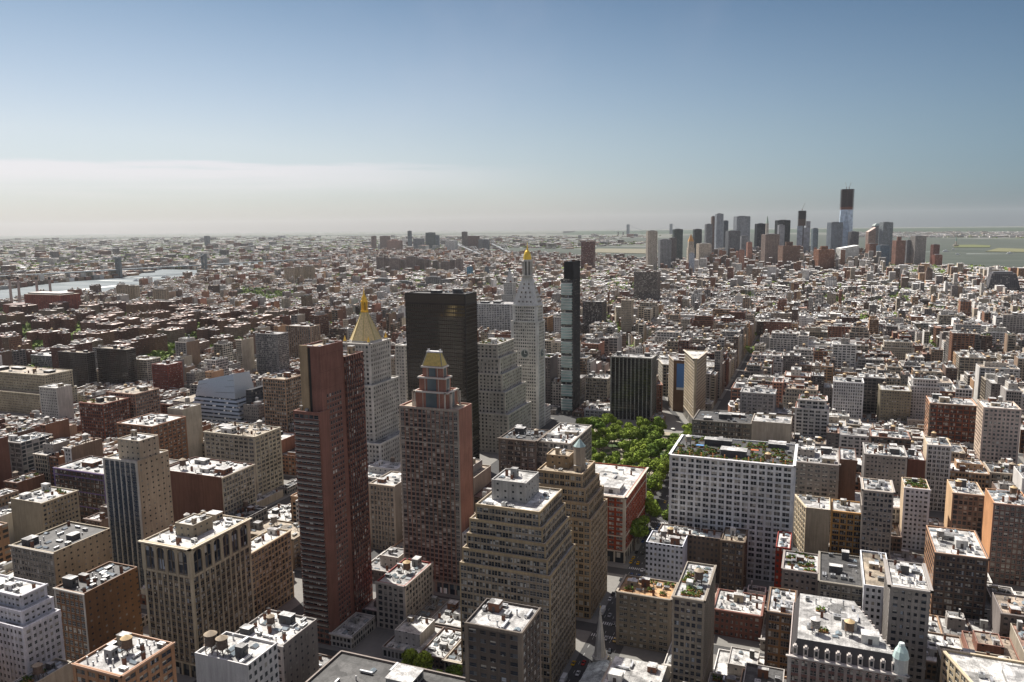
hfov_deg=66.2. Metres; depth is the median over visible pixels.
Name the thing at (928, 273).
loft building
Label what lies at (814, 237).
office tower
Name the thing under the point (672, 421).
plaza paving
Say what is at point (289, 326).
windows
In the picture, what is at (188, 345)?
loft building
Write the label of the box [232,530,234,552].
window
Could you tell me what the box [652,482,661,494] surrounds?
tree
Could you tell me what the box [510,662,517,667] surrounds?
window
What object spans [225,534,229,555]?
window
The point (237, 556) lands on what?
windows
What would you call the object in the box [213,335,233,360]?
loft building
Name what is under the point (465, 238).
office tower
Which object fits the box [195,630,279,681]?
apartment building
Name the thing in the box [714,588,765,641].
shop building
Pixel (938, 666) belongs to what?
loft building
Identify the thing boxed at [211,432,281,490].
windows
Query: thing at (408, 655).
tree
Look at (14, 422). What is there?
loft building
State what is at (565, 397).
windows
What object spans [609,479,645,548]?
windows
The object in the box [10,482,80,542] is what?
apartment building
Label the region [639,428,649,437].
tree
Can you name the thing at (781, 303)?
loft building
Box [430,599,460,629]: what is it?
loft building
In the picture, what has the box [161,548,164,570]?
window
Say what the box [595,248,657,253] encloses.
harbour island
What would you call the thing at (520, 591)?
windows
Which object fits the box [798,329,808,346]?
loft building
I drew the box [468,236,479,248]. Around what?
office tower
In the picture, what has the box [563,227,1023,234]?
hills
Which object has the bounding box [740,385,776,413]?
mansion building
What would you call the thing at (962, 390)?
loft building
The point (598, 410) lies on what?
office building
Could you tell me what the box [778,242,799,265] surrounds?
office tower
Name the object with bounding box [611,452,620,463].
tree
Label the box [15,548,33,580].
windows
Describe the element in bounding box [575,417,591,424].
tree
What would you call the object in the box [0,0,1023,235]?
sky
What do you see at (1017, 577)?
windows
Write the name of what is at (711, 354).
loft building
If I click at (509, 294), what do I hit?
office tower
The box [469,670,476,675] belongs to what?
window
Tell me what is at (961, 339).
loft building
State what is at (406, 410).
windows
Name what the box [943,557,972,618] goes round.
windows
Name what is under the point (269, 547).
windows
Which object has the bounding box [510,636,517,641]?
window
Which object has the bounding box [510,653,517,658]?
window
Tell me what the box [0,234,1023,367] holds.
distant trees
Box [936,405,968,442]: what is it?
windows
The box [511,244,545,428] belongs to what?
clock tower
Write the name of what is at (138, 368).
windows
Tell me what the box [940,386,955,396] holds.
loft building
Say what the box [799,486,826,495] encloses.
windows
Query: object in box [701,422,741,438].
windows
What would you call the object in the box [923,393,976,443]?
loft building
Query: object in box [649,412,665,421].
loft building
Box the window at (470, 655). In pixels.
[469,653,476,658]
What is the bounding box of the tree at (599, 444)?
[594,440,607,451]
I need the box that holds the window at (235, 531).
[234,529,237,550]
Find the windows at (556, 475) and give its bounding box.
[545,473,606,617]
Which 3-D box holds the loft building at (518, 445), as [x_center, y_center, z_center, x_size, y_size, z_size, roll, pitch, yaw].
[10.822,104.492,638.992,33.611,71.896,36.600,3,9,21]
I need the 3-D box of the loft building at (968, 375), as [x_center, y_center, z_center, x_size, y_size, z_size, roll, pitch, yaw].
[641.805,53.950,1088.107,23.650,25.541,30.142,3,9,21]
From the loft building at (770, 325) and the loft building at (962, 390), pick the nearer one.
the loft building at (962, 390)
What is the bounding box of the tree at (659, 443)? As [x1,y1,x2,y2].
[651,439,665,451]
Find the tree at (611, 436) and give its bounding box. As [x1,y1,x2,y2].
[606,432,616,443]
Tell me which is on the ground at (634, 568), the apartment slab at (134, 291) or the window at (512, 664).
the apartment slab at (134, 291)
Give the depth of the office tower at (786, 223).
4506.70 m
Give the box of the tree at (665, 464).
[657,461,668,482]
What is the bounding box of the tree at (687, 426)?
[682,423,691,430]
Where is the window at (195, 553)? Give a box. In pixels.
[194,550,197,573]
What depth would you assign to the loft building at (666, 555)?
495.13 m
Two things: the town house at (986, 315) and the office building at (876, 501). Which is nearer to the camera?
the office building at (876, 501)
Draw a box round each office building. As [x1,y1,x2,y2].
[203,419,283,496]
[368,471,402,550]
[459,467,575,681]
[464,598,541,681]
[477,300,513,330]
[478,337,530,452]
[537,438,607,618]
[539,422,591,467]
[582,297,606,333]
[584,404,609,416]
[585,370,609,401]
[595,462,648,563]
[668,434,797,581]
[692,409,753,439]
[751,412,791,443]
[795,438,840,532]
[859,477,895,558]
[861,442,907,494]
[939,648,1023,681]
[973,395,1021,464]
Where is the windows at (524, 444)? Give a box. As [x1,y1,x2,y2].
[502,441,537,470]
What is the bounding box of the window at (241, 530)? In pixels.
[240,527,243,547]
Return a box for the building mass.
[0,231,1023,681]
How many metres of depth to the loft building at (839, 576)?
420.28 m
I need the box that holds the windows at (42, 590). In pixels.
[0,589,44,681]
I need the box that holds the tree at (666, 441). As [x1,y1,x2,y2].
[661,437,673,448]
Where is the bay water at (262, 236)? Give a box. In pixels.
[0,233,534,239]
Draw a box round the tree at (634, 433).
[627,426,642,439]
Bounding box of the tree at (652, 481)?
[647,474,658,492]
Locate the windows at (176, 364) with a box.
[155,364,180,388]
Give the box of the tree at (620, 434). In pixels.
[615,430,628,440]
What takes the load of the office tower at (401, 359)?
on the ground at (634, 568)
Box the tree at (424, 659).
[412,650,433,669]
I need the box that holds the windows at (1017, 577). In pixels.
[1000,576,1018,584]
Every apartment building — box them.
[0,574,65,681]
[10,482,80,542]
[31,352,52,367]
[39,383,74,419]
[108,385,160,417]
[136,355,160,380]
[152,360,183,389]
[167,396,202,457]
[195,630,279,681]
[235,607,318,681]
[375,556,433,629]
[601,656,670,681]
[658,523,722,582]
[781,549,818,597]
[793,494,829,553]
[860,550,886,633]
[899,477,930,550]
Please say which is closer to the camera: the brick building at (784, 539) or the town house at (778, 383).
the brick building at (784, 539)
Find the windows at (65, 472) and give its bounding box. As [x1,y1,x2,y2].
[55,469,103,523]
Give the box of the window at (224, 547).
[223,535,225,557]
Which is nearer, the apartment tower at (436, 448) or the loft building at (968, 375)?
the apartment tower at (436, 448)
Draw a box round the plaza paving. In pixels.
[621,407,683,431]
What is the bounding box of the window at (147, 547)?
[145,545,150,567]
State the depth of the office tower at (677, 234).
4634.55 m
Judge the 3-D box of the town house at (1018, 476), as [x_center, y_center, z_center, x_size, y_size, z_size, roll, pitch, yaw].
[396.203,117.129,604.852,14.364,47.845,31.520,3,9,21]
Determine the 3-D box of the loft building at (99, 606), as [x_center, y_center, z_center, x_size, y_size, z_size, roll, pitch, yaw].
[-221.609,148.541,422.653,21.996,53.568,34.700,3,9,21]
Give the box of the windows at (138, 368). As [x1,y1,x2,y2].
[137,360,157,380]
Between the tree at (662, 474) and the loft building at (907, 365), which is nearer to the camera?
the tree at (662, 474)
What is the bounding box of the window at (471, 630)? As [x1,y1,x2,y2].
[468,628,475,632]
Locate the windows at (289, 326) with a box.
[289,326,319,357]
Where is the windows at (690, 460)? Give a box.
[680,458,780,580]
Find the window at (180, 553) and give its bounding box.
[178,551,183,573]
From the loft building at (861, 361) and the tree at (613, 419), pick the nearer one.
the tree at (613, 419)
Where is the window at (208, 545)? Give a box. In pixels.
[207,542,211,565]
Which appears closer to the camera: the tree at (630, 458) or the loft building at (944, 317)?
the tree at (630, 458)
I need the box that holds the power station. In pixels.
[3,291,80,313]
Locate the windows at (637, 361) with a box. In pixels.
[612,358,649,419]
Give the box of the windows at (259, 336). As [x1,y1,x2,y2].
[257,333,288,373]
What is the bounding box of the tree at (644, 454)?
[635,449,649,463]
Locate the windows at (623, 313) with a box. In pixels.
[623,313,632,338]
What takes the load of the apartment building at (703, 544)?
on the ground at (634, 568)
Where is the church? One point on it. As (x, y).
(596, 669)
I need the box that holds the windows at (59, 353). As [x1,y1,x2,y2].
[58,352,94,386]
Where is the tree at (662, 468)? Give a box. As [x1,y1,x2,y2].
[653,464,666,477]
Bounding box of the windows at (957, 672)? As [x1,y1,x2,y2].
[942,655,964,681]
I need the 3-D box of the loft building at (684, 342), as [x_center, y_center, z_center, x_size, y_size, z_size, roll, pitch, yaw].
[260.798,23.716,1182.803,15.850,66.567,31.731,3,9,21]
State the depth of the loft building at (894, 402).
884.49 m
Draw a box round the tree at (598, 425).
[594,421,605,430]
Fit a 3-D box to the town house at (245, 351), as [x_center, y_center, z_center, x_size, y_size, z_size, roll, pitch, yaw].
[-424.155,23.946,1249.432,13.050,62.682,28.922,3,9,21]
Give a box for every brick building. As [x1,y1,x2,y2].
[71,631,176,681]
[78,395,130,441]
[116,413,188,459]
[774,531,791,587]
[838,447,856,500]
[905,449,925,478]
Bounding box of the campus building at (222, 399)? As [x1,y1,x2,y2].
[173,371,263,423]
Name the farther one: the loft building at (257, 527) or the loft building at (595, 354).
the loft building at (595, 354)
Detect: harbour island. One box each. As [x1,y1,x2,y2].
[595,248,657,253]
[954,245,990,247]
[986,248,1023,251]
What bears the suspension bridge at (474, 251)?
on the ground at (634, 568)
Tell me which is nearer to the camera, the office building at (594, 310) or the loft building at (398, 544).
the loft building at (398, 544)
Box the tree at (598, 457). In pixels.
[592,452,606,462]
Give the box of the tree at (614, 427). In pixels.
[607,423,621,432]
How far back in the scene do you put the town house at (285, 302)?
2012.31 m
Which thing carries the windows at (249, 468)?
in the loft building at (198, 484)
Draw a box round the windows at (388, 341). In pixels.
[347,341,399,461]
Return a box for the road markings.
[569,495,668,680]
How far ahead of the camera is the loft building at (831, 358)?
1067.86 m
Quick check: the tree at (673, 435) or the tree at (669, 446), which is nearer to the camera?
the tree at (669, 446)
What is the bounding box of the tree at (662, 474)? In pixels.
[652,470,665,490]
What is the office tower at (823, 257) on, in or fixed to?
on the ground at (634, 568)
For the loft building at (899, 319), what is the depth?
1495.01 m
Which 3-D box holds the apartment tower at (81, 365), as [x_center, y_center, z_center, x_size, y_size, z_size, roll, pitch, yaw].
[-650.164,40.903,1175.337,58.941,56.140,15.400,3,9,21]
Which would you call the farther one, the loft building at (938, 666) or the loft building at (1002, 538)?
the loft building at (1002, 538)
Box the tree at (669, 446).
[665,444,673,451]
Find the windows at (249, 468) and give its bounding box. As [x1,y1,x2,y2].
[242,468,252,504]
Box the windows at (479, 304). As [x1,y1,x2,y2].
[479,304,512,330]
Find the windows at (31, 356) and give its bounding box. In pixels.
[31,356,51,367]
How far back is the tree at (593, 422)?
860.31 m
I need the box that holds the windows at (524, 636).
[523,615,539,681]
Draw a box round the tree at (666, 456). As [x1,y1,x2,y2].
[660,454,669,475]
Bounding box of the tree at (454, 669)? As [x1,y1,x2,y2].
[445,664,462,675]
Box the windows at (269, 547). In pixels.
[254,536,292,617]
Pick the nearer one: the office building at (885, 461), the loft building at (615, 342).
the office building at (885, 461)
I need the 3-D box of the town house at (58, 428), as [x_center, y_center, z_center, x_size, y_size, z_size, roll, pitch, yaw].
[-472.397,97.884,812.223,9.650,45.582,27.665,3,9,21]
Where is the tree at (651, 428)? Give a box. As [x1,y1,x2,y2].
[647,425,659,433]
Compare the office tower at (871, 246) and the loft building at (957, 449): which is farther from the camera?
the office tower at (871, 246)
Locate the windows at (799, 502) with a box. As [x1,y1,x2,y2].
[795,502,802,546]
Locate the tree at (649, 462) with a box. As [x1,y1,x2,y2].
[637,458,658,477]
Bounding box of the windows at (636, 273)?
[634,272,660,300]
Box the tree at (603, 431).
[598,427,611,437]
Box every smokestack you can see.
[8,277,12,302]
[16,277,21,302]
[35,277,38,291]
[48,277,51,290]
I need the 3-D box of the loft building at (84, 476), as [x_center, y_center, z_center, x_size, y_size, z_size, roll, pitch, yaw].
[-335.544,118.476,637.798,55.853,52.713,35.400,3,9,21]
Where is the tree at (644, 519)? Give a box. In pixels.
[639,515,649,538]
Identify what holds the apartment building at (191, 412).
on the ground at (634, 568)
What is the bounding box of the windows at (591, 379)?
[590,379,609,401]
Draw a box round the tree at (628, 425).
[624,423,631,427]
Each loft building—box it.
[0,349,12,365]
[0,488,18,506]
[0,502,14,543]
[1,331,22,350]
[2,418,32,428]
[3,471,44,493]
[8,432,52,477]
[8,520,112,607]
[33,436,69,482]
[52,455,106,523]
[53,561,142,662]
[69,423,76,434]
[83,504,108,527]
[102,444,117,452]
[160,397,181,413]
[170,356,185,382]
[170,457,256,524]
[175,335,200,367]
[206,353,228,375]
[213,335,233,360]
[226,499,267,525]
[250,514,300,569]
[251,527,293,617]
[268,503,291,521]
[281,431,294,451]
[291,314,304,323]
[301,294,312,306]
[305,650,464,681]
[310,310,328,337]
[319,653,333,668]
[331,308,343,321]
[339,324,350,341]
[368,456,400,482]
[371,547,403,580]
[376,327,382,337]
[382,615,442,660]
[391,538,403,548]
[420,627,460,669]
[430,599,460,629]
[473,457,490,494]
[497,424,551,472]
[543,314,552,332]
[545,349,557,403]
[554,310,560,333]
[580,350,591,374]
[581,334,603,355]
[581,344,600,360]
[582,328,609,355]
[589,322,616,333]
[590,324,606,334]
[608,328,621,353]
[615,574,678,653]
[638,299,658,318]
[643,307,652,321]
[645,526,687,581]
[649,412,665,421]
[654,327,681,344]
[655,323,682,330]
[656,380,662,411]
[658,359,714,395]
[665,335,688,351]
[668,312,681,321]
[668,354,684,411]
[670,561,716,681]
[678,335,691,353]
[680,314,693,329]
[691,288,701,306]
[692,333,711,344]
[693,312,714,328]
[706,367,712,398]
[707,346,728,386]
[708,672,740,681]
[713,305,733,316]
[713,646,763,677]
[719,326,741,364]
[719,526,748,590]
[724,320,748,352]
[729,308,745,320]
[731,379,771,401]
[735,325,744,359]
[740,662,786,681]
[743,580,768,615]
[744,358,761,377]
[745,313,754,340]
[748,369,788,389]
[749,350,782,372]
[760,329,770,349]
[763,316,791,334]
[764,586,797,675]
[769,327,798,351]
[771,309,791,319]
[775,402,794,431]
[777,298,786,310]
[782,351,800,373]
[782,381,819,407]
[784,364,810,380]
[791,433,826,446]
[794,343,813,361]
[794,391,828,436]
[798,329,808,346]
[799,357,811,371]
[801,323,827,337]
[808,338,831,348]
[810,370,824,395]
[813,346,831,362]
[814,292,823,307]
[818,549,862,608]
[820,359,832,382]
[823,352,835,375]
[823,376,839,411]
[825,275,836,286]
[828,322,850,337]
[829,408,860,427]
[829,415,845,425]
[829,498,860,555]
[832,333,856,368]
[832,373,863,420]
[835,362,864,376]
[837,313,859,322]
[839,426,868,456]
[848,321,869,338]
[855,353,884,368]
[855,490,899,523]
[856,342,869,353]
[857,368,885,415]
[865,361,900,372]
[868,314,878,334]
[868,346,891,360]
[868,423,911,448]
[877,382,911,421]
[881,336,914,360]
[883,321,898,335]
[884,314,904,324]
[885,372,900,384]
[886,359,901,376]
[890,522,901,551]
[890,549,923,563]
[896,332,912,341]
[900,355,920,372]
[902,417,923,431]
[903,426,923,441]
[905,353,924,362]
[908,372,940,417]
[910,363,942,377]
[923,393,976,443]
[924,525,989,619]
[925,266,932,279]
[925,631,963,679]
[928,517,939,524]
[928,614,941,632]
[929,346,943,362]
[933,326,952,342]
[935,644,1010,681]
[937,311,965,325]
[938,609,970,637]
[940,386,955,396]
[944,329,980,363]
[944,479,984,539]
[947,438,965,461]
[948,328,974,362]
[950,283,957,297]
[950,451,989,490]
[952,346,983,365]
[952,381,972,397]
[953,320,980,332]
[956,348,988,379]
[958,298,971,316]
[961,630,1019,660]
[964,371,974,384]
[973,355,1019,401]
[978,332,992,351]
[980,369,1009,399]
[981,485,1023,586]
[983,462,1019,487]
[984,322,1008,345]
[984,584,1014,620]
[985,373,1007,399]
[989,592,1023,637]
[991,340,1003,352]
[991,480,1015,489]
[997,350,1017,360]
[1000,310,1023,334]
[1000,375,1022,407]
[1018,421,1023,452]
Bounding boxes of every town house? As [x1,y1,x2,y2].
[0,426,34,438]
[0,435,11,489]
[0,522,11,562]
[1,420,36,432]
[11,345,26,365]
[13,657,73,681]
[38,416,69,439]
[62,433,102,462]
[236,336,254,370]
[256,488,283,505]
[278,478,296,494]
[279,314,290,324]
[281,297,290,308]
[329,612,375,649]
[343,316,355,327]
[369,313,376,326]
[386,309,395,331]
[390,320,399,339]
[392,329,401,342]
[415,595,447,617]
[441,640,461,670]
[545,337,556,352]
[545,404,550,421]
[572,407,585,416]
[638,320,645,343]
[662,641,671,672]
[710,371,717,405]
[714,344,722,397]
[717,334,725,351]
[733,333,739,367]
[758,615,765,649]
[762,361,771,374]
[772,377,783,406]
[826,424,839,448]
[922,328,929,344]
[942,361,958,381]
[967,618,993,632]
[981,310,990,323]
[992,313,1003,326]
[1003,333,1016,351]
[1009,620,1023,660]
[1012,464,1023,493]
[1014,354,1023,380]
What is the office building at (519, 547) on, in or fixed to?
on the ground at (634, 568)
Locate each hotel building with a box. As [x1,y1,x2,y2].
[786,593,909,681]
[881,558,933,681]
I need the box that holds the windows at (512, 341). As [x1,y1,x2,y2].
[479,341,530,452]
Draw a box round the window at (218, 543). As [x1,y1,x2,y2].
[216,539,220,560]
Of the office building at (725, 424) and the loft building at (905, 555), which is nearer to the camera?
the loft building at (905, 555)
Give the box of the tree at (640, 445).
[629,442,646,460]
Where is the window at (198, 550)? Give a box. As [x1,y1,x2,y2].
[197,549,201,571]
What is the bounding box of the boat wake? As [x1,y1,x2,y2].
[58,285,115,291]
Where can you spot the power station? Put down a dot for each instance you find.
(42, 299)
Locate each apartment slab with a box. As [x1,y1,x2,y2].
[116,284,130,299]
[129,284,139,298]
[152,288,168,300]
[284,267,294,279]
[295,266,303,280]
[303,265,314,278]
[374,278,391,282]
[376,257,384,269]
[385,258,388,266]
[389,258,400,270]
[397,280,412,285]
[400,259,405,268]
[406,256,417,268]
[417,258,425,270]
[417,283,426,287]
[426,259,430,267]
[426,276,441,284]
[432,260,439,269]
[440,261,450,270]
[440,279,449,283]
[450,259,455,268]
[455,258,463,271]
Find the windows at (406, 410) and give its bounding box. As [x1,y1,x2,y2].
[404,408,459,582]
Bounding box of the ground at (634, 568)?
[0,226,1023,681]
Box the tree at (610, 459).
[604,456,617,463]
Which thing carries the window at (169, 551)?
in the office tower at (198, 575)
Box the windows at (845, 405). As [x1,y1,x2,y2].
[836,405,858,418]
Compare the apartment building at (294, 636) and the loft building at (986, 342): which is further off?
the loft building at (986, 342)
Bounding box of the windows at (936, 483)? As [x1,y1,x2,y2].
[929,473,942,510]
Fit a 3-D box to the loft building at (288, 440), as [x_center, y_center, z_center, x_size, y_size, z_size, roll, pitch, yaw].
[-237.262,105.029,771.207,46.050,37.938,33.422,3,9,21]
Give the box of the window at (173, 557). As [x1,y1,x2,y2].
[171,549,175,572]
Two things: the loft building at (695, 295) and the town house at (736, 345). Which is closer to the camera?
the town house at (736, 345)
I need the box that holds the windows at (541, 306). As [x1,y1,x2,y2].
[516,306,543,427]
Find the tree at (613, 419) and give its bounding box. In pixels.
[601,413,616,425]
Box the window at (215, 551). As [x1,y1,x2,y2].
[214,540,216,562]
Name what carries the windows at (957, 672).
in the office building at (959, 666)
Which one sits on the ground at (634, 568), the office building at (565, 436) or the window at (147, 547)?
the office building at (565, 436)
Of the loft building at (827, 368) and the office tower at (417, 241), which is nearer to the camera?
the loft building at (827, 368)
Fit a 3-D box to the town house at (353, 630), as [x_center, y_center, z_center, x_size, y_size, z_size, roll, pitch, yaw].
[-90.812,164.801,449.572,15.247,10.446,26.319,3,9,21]
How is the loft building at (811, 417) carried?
on the ground at (634, 568)
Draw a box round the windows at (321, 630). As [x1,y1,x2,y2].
[297,358,370,643]
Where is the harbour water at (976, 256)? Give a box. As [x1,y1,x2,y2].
[491,233,1023,267]
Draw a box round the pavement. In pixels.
[0,306,1023,681]
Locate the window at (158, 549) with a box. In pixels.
[157,547,161,569]
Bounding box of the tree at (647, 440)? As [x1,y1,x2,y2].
[641,438,651,444]
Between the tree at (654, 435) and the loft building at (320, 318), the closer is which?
the tree at (654, 435)
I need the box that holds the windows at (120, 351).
[97,349,134,383]
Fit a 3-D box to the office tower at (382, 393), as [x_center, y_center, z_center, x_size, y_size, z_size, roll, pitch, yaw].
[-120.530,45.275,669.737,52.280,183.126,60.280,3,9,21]
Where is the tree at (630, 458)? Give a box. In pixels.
[620,451,640,465]
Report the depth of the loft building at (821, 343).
1249.74 m
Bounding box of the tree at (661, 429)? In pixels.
[658,427,664,434]
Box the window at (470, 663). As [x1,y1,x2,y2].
[469,662,476,666]
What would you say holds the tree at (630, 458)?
on the park lawn at (609, 448)
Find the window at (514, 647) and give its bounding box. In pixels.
[510,645,517,649]
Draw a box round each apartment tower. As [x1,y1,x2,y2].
[57,350,96,386]
[96,345,137,383]
[102,429,173,589]
[255,330,289,374]
[262,372,301,431]
[285,323,320,358]
[293,338,372,644]
[398,348,473,595]
[581,241,594,268]
[610,350,656,420]
[634,270,660,300]
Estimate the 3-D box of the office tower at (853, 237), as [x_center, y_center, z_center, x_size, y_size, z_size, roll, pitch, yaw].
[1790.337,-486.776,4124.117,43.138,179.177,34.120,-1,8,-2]
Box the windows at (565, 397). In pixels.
[561,295,572,414]
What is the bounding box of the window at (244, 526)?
[243,525,247,545]
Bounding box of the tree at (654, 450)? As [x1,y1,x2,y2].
[646,443,660,458]
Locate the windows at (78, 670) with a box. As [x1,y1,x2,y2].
[77,669,105,681]
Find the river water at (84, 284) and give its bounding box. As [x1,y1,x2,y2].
[0,262,281,298]
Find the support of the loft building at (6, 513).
on the ground at (634, 568)
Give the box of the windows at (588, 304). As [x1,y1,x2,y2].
[584,302,605,332]
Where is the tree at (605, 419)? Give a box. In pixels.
[599,415,610,426]
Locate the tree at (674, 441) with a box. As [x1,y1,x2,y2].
[665,439,676,448]
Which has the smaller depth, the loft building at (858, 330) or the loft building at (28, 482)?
the loft building at (28, 482)
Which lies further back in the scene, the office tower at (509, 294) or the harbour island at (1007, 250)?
the harbour island at (1007, 250)
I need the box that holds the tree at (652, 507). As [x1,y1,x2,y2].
[645,498,662,525]
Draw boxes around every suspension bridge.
[0,254,329,277]
[453,239,480,253]
[490,240,510,252]
[614,224,683,234]
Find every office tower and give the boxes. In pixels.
[138,510,254,677]
[204,236,209,244]
[343,287,400,462]
[371,236,376,248]
[380,236,390,248]
[387,239,402,249]
[394,341,407,404]
[405,288,479,458]
[407,231,411,245]
[413,238,424,248]
[425,232,435,248]
[436,235,439,247]
[445,241,457,249]
[462,231,467,248]
[467,266,472,273]
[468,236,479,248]
[478,239,483,248]
[484,239,489,249]
[501,267,516,301]
[621,297,633,343]
[646,230,657,269]
[658,239,670,268]
[669,237,676,262]
[672,229,682,259]
[686,235,694,261]
[689,252,694,272]
[693,229,701,257]
[696,243,711,262]
[704,224,711,251]
[711,216,714,251]
[714,213,723,248]
[723,220,728,247]
[725,230,739,258]
[733,216,750,240]
[738,249,744,269]
[740,235,747,255]
[746,241,751,259]
[754,223,765,246]
[760,233,779,265]
[765,216,768,233]
[774,220,790,245]
[777,224,784,245]
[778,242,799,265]
[810,228,817,251]
[813,246,834,268]
[826,222,842,252]
[835,245,858,261]
[847,231,858,245]
[865,227,875,247]
[865,243,877,256]
[872,223,878,243]
[876,245,889,265]
[878,222,892,261]
[891,237,905,264]
[904,240,910,264]
[910,235,926,264]
[910,273,917,278]
[919,298,929,305]
[923,431,952,511]
[929,244,939,263]
[931,254,942,264]
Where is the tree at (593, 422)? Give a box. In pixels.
[589,418,598,428]
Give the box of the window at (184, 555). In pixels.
[183,552,187,574]
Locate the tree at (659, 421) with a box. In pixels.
[651,416,665,426]
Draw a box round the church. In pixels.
[579,602,610,681]
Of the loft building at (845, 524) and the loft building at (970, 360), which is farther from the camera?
the loft building at (970, 360)
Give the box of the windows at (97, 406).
[80,400,126,440]
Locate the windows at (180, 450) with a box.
[118,420,181,459]
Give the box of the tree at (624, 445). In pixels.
[617,440,629,452]
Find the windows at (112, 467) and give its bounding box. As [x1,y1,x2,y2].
[111,461,139,587]
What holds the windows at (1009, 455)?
in the office building at (997, 430)
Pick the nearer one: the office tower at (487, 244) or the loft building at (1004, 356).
the loft building at (1004, 356)
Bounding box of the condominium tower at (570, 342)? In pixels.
[561,259,579,414]
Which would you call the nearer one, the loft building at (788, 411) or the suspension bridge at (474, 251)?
the loft building at (788, 411)
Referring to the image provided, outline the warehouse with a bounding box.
[985,271,1020,291]
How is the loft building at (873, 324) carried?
on the ground at (634, 568)
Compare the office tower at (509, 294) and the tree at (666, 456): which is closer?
the tree at (666, 456)
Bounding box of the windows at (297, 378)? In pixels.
[266,377,301,431]
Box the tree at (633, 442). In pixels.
[630,439,638,447]
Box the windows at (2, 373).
[0,373,74,412]
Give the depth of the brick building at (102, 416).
847.99 m
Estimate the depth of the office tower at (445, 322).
734.26 m
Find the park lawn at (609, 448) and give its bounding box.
[594,427,680,490]
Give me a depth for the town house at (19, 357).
1264.95 m
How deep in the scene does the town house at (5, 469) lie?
667.00 m
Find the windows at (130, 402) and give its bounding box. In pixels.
[109,390,157,417]
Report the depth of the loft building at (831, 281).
2546.65 m
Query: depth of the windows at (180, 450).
725.86 m
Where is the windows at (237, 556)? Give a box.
[150,551,252,660]
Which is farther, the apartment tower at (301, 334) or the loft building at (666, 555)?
the apartment tower at (301, 334)
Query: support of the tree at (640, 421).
on the park lawn at (609, 448)
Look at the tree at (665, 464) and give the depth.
707.44 m
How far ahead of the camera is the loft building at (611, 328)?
1428.28 m
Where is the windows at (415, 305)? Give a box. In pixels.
[408,297,478,458]
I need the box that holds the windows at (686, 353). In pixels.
[685,353,705,414]
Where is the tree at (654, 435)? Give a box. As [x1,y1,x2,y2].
[646,430,660,441]
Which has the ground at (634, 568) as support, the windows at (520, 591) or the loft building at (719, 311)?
the loft building at (719, 311)
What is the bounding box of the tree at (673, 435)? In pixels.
[670,433,679,437]
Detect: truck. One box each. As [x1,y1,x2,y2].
[559,672,567,681]
[599,605,605,614]
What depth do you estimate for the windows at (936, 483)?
632.65 m
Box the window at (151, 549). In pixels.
[150,546,154,568]
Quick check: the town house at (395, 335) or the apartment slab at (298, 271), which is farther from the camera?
the apartment slab at (298, 271)
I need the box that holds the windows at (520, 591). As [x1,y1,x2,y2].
[461,494,574,681]
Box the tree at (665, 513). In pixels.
[662,503,668,521]
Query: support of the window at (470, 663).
in the office building at (502, 638)
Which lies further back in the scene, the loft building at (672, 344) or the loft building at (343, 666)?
the loft building at (672, 344)
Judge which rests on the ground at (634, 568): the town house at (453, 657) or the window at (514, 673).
the town house at (453, 657)
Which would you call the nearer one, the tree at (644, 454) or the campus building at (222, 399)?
the tree at (644, 454)
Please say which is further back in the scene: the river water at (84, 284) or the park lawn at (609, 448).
the river water at (84, 284)
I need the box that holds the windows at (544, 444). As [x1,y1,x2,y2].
[543,434,590,460]
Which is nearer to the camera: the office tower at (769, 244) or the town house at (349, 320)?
the town house at (349, 320)
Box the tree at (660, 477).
[655,473,663,494]
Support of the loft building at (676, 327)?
on the ground at (634, 568)
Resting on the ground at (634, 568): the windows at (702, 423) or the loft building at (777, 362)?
the loft building at (777, 362)
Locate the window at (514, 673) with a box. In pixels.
[510,671,517,675]
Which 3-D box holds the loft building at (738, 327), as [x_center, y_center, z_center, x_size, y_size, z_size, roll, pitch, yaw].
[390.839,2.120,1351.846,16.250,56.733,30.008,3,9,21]
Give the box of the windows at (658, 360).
[658,360,668,395]
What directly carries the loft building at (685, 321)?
on the ground at (634, 568)
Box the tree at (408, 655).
[401,648,417,664]
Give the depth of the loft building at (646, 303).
1664.73 m
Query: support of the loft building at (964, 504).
on the ground at (634, 568)
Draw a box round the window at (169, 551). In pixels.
[168,549,171,571]
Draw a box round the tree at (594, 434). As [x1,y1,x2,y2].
[592,429,596,440]
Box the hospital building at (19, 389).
[0,365,77,413]
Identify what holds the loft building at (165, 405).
on the ground at (634, 568)
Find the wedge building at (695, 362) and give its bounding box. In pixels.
[683,350,707,422]
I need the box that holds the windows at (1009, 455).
[986,450,1010,462]
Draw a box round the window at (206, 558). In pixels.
[204,544,207,567]
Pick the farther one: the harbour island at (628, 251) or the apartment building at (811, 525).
the harbour island at (628, 251)
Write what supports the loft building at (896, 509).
on the ground at (634, 568)
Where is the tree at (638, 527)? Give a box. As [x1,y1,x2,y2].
[630,518,648,550]
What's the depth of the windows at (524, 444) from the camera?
620.86 m
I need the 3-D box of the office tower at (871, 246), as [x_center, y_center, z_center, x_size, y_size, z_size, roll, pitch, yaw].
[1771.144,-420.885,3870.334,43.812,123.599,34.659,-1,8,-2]
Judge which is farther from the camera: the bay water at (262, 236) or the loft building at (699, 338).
the bay water at (262, 236)
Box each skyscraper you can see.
[796,204,810,253]
[839,182,854,246]
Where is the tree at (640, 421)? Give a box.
[635,416,649,427]
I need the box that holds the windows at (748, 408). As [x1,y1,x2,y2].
[747,408,766,413]

